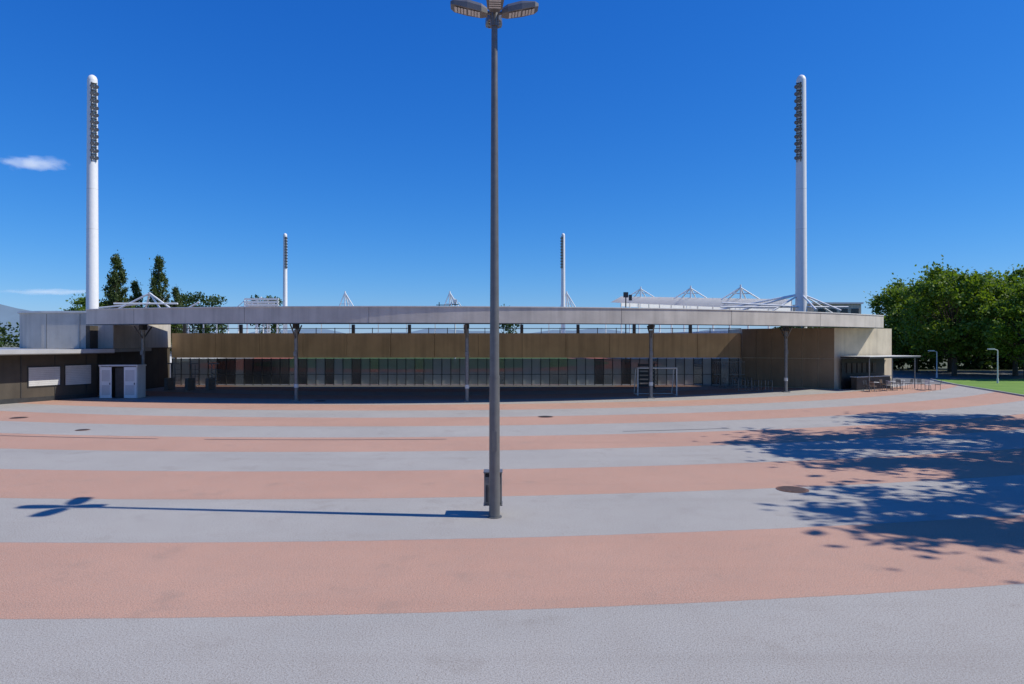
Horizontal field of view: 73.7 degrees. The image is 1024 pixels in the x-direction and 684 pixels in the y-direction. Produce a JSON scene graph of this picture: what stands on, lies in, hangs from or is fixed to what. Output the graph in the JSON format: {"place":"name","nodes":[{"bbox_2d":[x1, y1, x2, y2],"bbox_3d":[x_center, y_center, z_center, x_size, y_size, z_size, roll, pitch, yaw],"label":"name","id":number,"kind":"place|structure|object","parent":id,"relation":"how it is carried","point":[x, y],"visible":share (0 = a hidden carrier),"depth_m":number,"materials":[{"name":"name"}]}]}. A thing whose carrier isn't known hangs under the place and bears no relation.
{"place":"outdoors","nodes":[
{"label":"outdoors","id":0,"kind":"place"},
{"bbox_2d":[0,354,96,399],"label":"walls","id":1,"kind":"structure","parent":0,"point":[9,376],"depth_m":45.84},
{"bbox_2d":[0,355,96,403],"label":"shutters","id":2,"kind":"object","parent":1,"relation":"attached to","point":[47,376],"visible":1,"depth_m":46.95,"materials":[{"name":"metal"}]},
{"bbox_2d":[0,348,151,354],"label":"canopy","id":3,"kind":"object","parent":1,"relation":"on","point":[23,351],"visible":0.78,"depth_m":46.63,"materials":[{"name":"concrete"}]},
{"bbox_2d":[17,311,170,348],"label":"block","id":4,"kind":"structure","parent":3,"relation":"on","point":[52,329],"depth_m":51.20,"materials":[{"name":"concrete"}]},
{"bbox_2d":[0,304,727,342],"bbox_3d":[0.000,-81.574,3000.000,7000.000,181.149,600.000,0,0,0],"label":"hills","id":5,"kind":"structure","parent":0,"point":[9,314],"depth_m":2870.68,"materials":[{"name":"green plant"}]},
{"bbox_2d":[0,384,1023,683],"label":"plaza pavement","id":6,"kind":"structure","parent":0,"point":[270,534],"depth_m":13.97,"materials":[{"name":"concrete"}]},
{"bbox_2d":[0,435,152,438],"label":"slot drain","id":7,"kind":"object","parent":6,"relation":"on","point":[84,437],"visible":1,"depth_m":28.56,"materials":[{"name":"metal"}]},
{"bbox_2d":[99,364,145,397],"bbox_3d":[-27.850,2.800,48.837,2.750,2.360,1.225,0,0,0],"label":"utility cabinet","id":8,"kind":"object","parent":6,"relation":"on","point":[122,380],"visible":1,"depth_m":48.30,"materials":[{"name":"grey metal"}]},
{"bbox_2d":[86,326,169,394],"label":"side wall","id":9,"kind":"structure","parent":6,"relation":"on","point":[157,360],"depth_m":57.99,"materials":[{"name":"grey concrete"}]},
{"bbox_2d":[164,363,179,389],"bbox_3d":[-28.250,2.875,57.000,1.000,2.250,1.200,0,0,0],"label":"turnstile","id":10,"kind":"object","parent":6,"relation":"on","point":[169,383],"visible":1,"depth_m":56.96,"materials":[{"name":"metal"}]},
{"bbox_2d":[185,363,199,389],"bbox_3d":[-26.550,2.875,57.000,1.000,2.250,1.200,0,0,0],"label":"turnstile","id":11,"kind":"object","parent":6,"relation":"on","point":[190,383],"visible":1,"depth_m":56.96,"materials":[{"name":"metal"}]},
{"bbox_2d":[205,363,219,389],"bbox_3d":[-24.850,2.875,57.000,1.000,2.250,1.200,0,0,0],"label":"turnstile","id":12,"kind":"object","parent":6,"relation":"on","point":[210,383],"visible":1,"depth_m":56.95,"materials":[{"name":"metal"}]},
{"bbox_2d":[212,439,421,439],"bbox_3d":[-7.668,3.995,27.982,9.961,0.001,0.263,0,0,0],"label":"slot drain","id":13,"kind":"object","parent":6,"relation":"on","point":[272,439],"visible":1,"depth_m":27.97,"materials":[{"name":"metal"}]},
{"bbox_2d":[172,358,740,385],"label":"glass wall","id":14,"kind":"structure","parent":6,"relation":"on","point":[439,371],"depth_m":62.29,"materials":[{"name":"glass"}]},
{"bbox_2d":[172,333,740,357],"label":"back wall","id":15,"kind":"structure","parent":14,"relation":"on","point":[450,345],"depth_m":62.15,"materials":[{"name":"brown concrete"}]},
{"bbox_2d":[174,325,740,332],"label":"roof beams","id":16,"kind":"structure","parent":15,"relation":"on","point":[409,328],"depth_m":62.55,"materials":[{"name":"metal"}]},
{"bbox_2d":[134,324,792,401],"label":"columns","id":17,"kind":"structure","parent":6,"relation":"on","point":[296,327],"depth_m":48.48,"materials":[{"name":"metal"}]},
{"bbox_2d":[86,307,883,327],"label":"roof slab","id":18,"kind":"structure","parent":17,"relation":"on","point":[399,315],"depth_m":45.07,"materials":[{"name":"concrete"}]},
{"bbox_2d":[98,293,199,308],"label":"roof cable truss","id":19,"kind":"object","parent":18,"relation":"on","point":[131,303],"visible":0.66,"depth_m":97.82,"materials":[{"name":"white metal"}]},
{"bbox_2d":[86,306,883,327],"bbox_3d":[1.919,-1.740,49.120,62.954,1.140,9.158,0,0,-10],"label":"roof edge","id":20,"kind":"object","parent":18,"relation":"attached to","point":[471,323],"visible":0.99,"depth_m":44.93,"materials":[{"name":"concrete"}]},
{"bbox_2d":[450,0,538,518],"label":"street lamp","id":21,"kind":"object","parent":6,"relation":"on","point":[496,13],"visible":1,"depth_m":15.52,"materials":[{"name":"metal"}]},
{"bbox_2d":[483,469,502,505],"bbox_3d":[-0.440,3.500,15.929,0.440,1.000,0.382,0,0,0],"label":"litter bin","id":22,"kind":"object","parent":21,"relation":"attached to","point":[486,487],"visible":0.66,"depth_m":15.76,"materials":[{"name":"metal"}]},
{"bbox_2d":[638,363,655,388],"bbox_3d":[11.600,2.900,59.000,1.480,2.200,0.800,0,0,0],"label":"ladder","id":23,"kind":"object","parent":6,"relation":"on","point":[643,377],"visible":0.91,"depth_m":58.98,"materials":[{"name":"metal"}]},
{"bbox_2d":[634,367,676,395],"bbox_3d":[10.850,2.955,51.790,2.999,2.109,1.679,0,0,0],"label":"goal frame","id":24,"kind":"object","parent":6,"relation":"on","point":[637,368],"visible":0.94,"depth_m":50.98,"materials":[{"name":"grey metal"}]},
{"bbox_2d":[650,428,725,430],"bbox_3d":[7.505,3.995,31.052,5.210,0.001,0.145,0,0,-12],"label":"slot drain","id":25,"kind":"object","parent":6,"relation":"on","point":[686,429],"visible":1,"depth_m":31.17,"materials":[{"name":"metal"}]},
{"bbox_2d":[716,377,751,387],"bbox_3d":[19.375,3.560,59.650,2.810,0.880,0.960,0,0,0],"label":"bicycle rack","id":26,"kind":"object","parent":6,"relation":"on","point":[732,383],"visible":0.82,"depth_m":59.29,"materials":[{"name":"metal"}]},
{"bbox_2d":[734,380,772,390],"bbox_3d":[19.775,3.560,55.950,2.810,0.880,0.960,0,0,0],"label":"bicycle rack","id":27,"kind":"object","parent":6,"relation":"on","point":[754,385],"visible":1,"depth_m":55.50,"materials":[{"name":"metal"}]},
{"bbox_2d":[776,486,808,492],"bbox_3d":[7.600,3.988,18.500,0.840,0.024,0.840,0,0,0],"label":"manhole cover","id":28,"kind":"object","parent":6,"relation":"on","point":[792,489],"visible":1,"depth_m":18.40,"materials":[{"name":"metal"}]},
{"bbox_2d":[729,328,891,388],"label":"pier block","id":29,"kind":"structure","parent":6,"relation":"on","point":[814,358],"depth_m":59.62,"materials":[{"name":"concrete"}]},
{"bbox_2d":[714,362,744,385],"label":"metal gate","id":30,"kind":"structure","parent":29,"relation":"attached to","point":[728,374],"depth_m":61.18,"materials":[{"name":"metal"}]},
{"bbox_2d":[840,355,919,389],"bbox_3d":[31.406,2.591,58.170,7.100,2.818,2.700,0,0,-29],"label":"bistro kiosk","id":31,"kind":"object","parent":6,"relation":"on","point":[856,371],"visible":0.93,"depth_m":58.21,"materials":[{"name":"metal"}]},
{"bbox_2d":[930,379,1023,396],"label":"kerb","id":32,"kind":"structure","parent":6,"relation":"on","point":[979,388],"depth_m":57.77,"materials":[{"name":"concrete"}]},
{"bbox_2d":[0,0,1023,332],"label":"sky","id":33,"kind":"structure","parent":0,"point":[656,136],"materials":[{"name":"blue"}]},
{"bbox_2d":[2,343,1022,369],"bbox_3d":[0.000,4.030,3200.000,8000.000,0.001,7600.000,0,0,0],"label":"ground","id":34,"kind":"structure","parent":0,"point":[938,368],"depth_m":107.89,"materials":[{"name":"green plant"}]},
{"bbox_2d":[169,287,188,353],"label":"poplar tree","id":35,"kind":"object","parent":34,"relation":"on","point":[177,296],"visible":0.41,"depth_m":133.59,"materials":[{"name":"green plant"}]},
{"bbox_2d":[0,291,521,347],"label":"distant treeline","id":36,"kind":"object","parent":34,"relation":"on","point":[188,300],"visible":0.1,"depth_m":321.31,"materials":[{"name":"green plant"}]},
{"bbox_2d":[774,322,1022,369],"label":"hedge","id":37,"kind":"object","parent":34,"relation":"on","point":[984,362],"visible":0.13,"depth_m":99.87,"materials":[{"name":"green plant"}]},
{"bbox_2d":[863,273,952,371],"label":"deciduous tree","id":38,"kind":"object","parent":34,"relation":"on","point":[891,300],"visible":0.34,"depth_m":90.32,"materials":[{"name":"green plant"}]},
{"bbox_2d":[889,268,1016,371],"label":"deciduous tree","id":39,"kind":"object","parent":34,"relation":"on","point":[949,365],"depth_m":91.71,"materials":[{"name":"green plant"}]},
{"bbox_2d":[937,264,1023,375],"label":"deciduous tree","id":40,"kind":"object","parent":34,"relation":"on","point":[1009,280],"visible":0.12,"depth_m":79.54,"materials":[{"name":"green plant"}]},
{"bbox_2d":[170,364,946,383],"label":"stadium concourse","id":41,"kind":"structure","parent":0,"point":[933,382],"depth_m":67.63,"materials":[{"name":"concrete"}]},
{"bbox_2d":[59,292,115,310],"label":"deciduous tree","id":42,"kind":"object","parent":41,"relation":"on","point":[80,301],"visible":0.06,"depth_m":129.65,"materials":[{"name":"green plant"}]},
{"bbox_2d":[86,75,98,308],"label":"floodlight mast","id":43,"kind":"object","parent":41,"relation":"on","point":[92,269],"visible":0.94,"depth_m":101.37,"materials":[{"name":"white metal"}]},
{"bbox_2d":[101,250,131,308],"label":"poplar tree","id":44,"kind":"object","parent":41,"relation":"on","point":[116,280],"visible":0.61,"depth_m":131.33,"materials":[{"name":"green plant"}]},
{"bbox_2d":[126,277,144,307],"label":"poplar tree","id":45,"kind":"object","parent":41,"relation":"on","point":[136,290],"visible":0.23,"depth_m":133.65,"materials":[{"name":"green plant"}]},
{"bbox_2d":[125,305,186,343],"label":"deciduous tree","id":46,"kind":"object","parent":41,"relation":"on","point":[133,306],"visible":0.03,"depth_m":132.77,"materials":[{"name":"green plant"}]},
{"bbox_2d":[145,254,171,307],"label":"poplar tree","id":47,"kind":"object","parent":41,"relation":"on","point":[158,278],"visible":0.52,"depth_m":132.62,"materials":[{"name":"green plant"}]},
{"bbox_2d":[143,299,269,362],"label":"stadium stand","id":48,"kind":"object","parent":41,"relation":"on","point":[216,330],"visible":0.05,"depth_m":189.54,"materials":[{"name":"white paint"}]},
{"bbox_2d":[244,297,278,332],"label":"scoreboard","id":49,"kind":"object","parent":48,"relation":"attached to","point":[256,302],"visible":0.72,"depth_m":179.80,"materials":[{"name":"white paint"}]},
{"bbox_2d":[283,233,287,332],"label":"floodlight mast","id":50,"kind":"object","parent":41,"relation":"on","point":[285,252],"visible":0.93,"depth_m":250.34,"materials":[{"name":"white metal"}]},
{"bbox_2d":[264,291,605,332],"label":"stadium stand","id":51,"kind":"object","parent":41,"relation":"on","point":[345,297],"visible":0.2,"depth_m":261.85,"materials":[{"name":"white paint"}]},
{"bbox_2d":[560,233,564,332],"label":"floodlight mast","id":52,"kind":"object","parent":41,"relation":"on","point":[562,252],"visible":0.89,"depth_m":250.33,"materials":[{"name":"white metal"}]},
{"bbox_2d":[612,285,792,332],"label":"stadium stand","id":53,"kind":"object","parent":41,"relation":"on","point":[677,302],"visible":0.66,"depth_m":135.45,"materials":[{"name":"white paint"}]},
{"bbox_2d":[794,75,806,327],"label":"floodlight mast","id":54,"kind":"object","parent":41,"relation":"on","point":[801,213],"visible":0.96,"depth_m":101.34,"materials":[{"name":"white metal"}]},
{"bbox_2d":[720,294,848,312],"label":"roof cable truss","id":55,"kind":"object","parent":54,"relation":"attached to","point":[766,305],"visible":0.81,"depth_m":101.41,"materials":[{"name":"white metal"}]},
{"bbox_2d":[792,302,863,327],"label":"office building","id":56,"kind":"structure","parent":0,"point":[854,307],"depth_m":130.00,"materials":[{"name":"concrete"}]},
{"bbox_2d":[893,370,1023,381],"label":"service road","id":57,"kind":"structure","parent":0,"point":[908,375],"depth_m":81.43,"materials":[{"name":"grey asphalt"}]},
{"bbox_2d":[928,350,937,377],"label":"park lamp","id":58,"kind":"object","parent":57,"relation":"on","point":[936,363],"visible":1,"depth_m":75.98,"materials":[{"name":"grey metal"}]},
{"bbox_2d":[884,255,1020,375],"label":"deciduous tree","id":59,"kind":"object","parent":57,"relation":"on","point":[953,289],"visible":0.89,"depth_m":78.17,"materials":[{"name":"green plant"}]},
{"bbox_2d":[935,379,1023,394],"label":"lawn","id":60,"kind":"structure","parent":0,"point":[1016,386],"depth_m":64.81,"materials":[{"name":"green plant"}]},
{"bbox_2d":[987,348,998,382],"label":"park lamp","id":61,"kind":"object","parent":60,"relation":"on","point":[997,362],"visible":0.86,"depth_m":65.47,"materials":[{"name":"grey metal"}]},
{"bbox_2d":[966,278,1023,375],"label":"deciduous tree","id":62,"kind":"object","parent":60,"relation":"on","point":[1000,330],"visible":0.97,"depth_m":72.58,"materials":[{"name":"green plant"}]},
{"label":"sports pitch","id":63,"kind":"structure","parent":0,"visible":0},
{"bbox_2d":[439,299,460,332],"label":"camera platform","id":64,"kind":"structure","parent":63,"relation":"on","point":[455,302],"depth_m":119.93,"materials":[{"name":"metal"}]},
{"label":"running track","id":65,"kind":"structure","parent":0,"visible":0},
{"bbox_2d":[623,292,631,332],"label":"loudspeaker mast","id":66,"kind":"object","parent":65,"relation":"on","point":[625,294],"visible":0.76,"depth_m":119.75,"materials":[{"name":"metal"}]}
]}

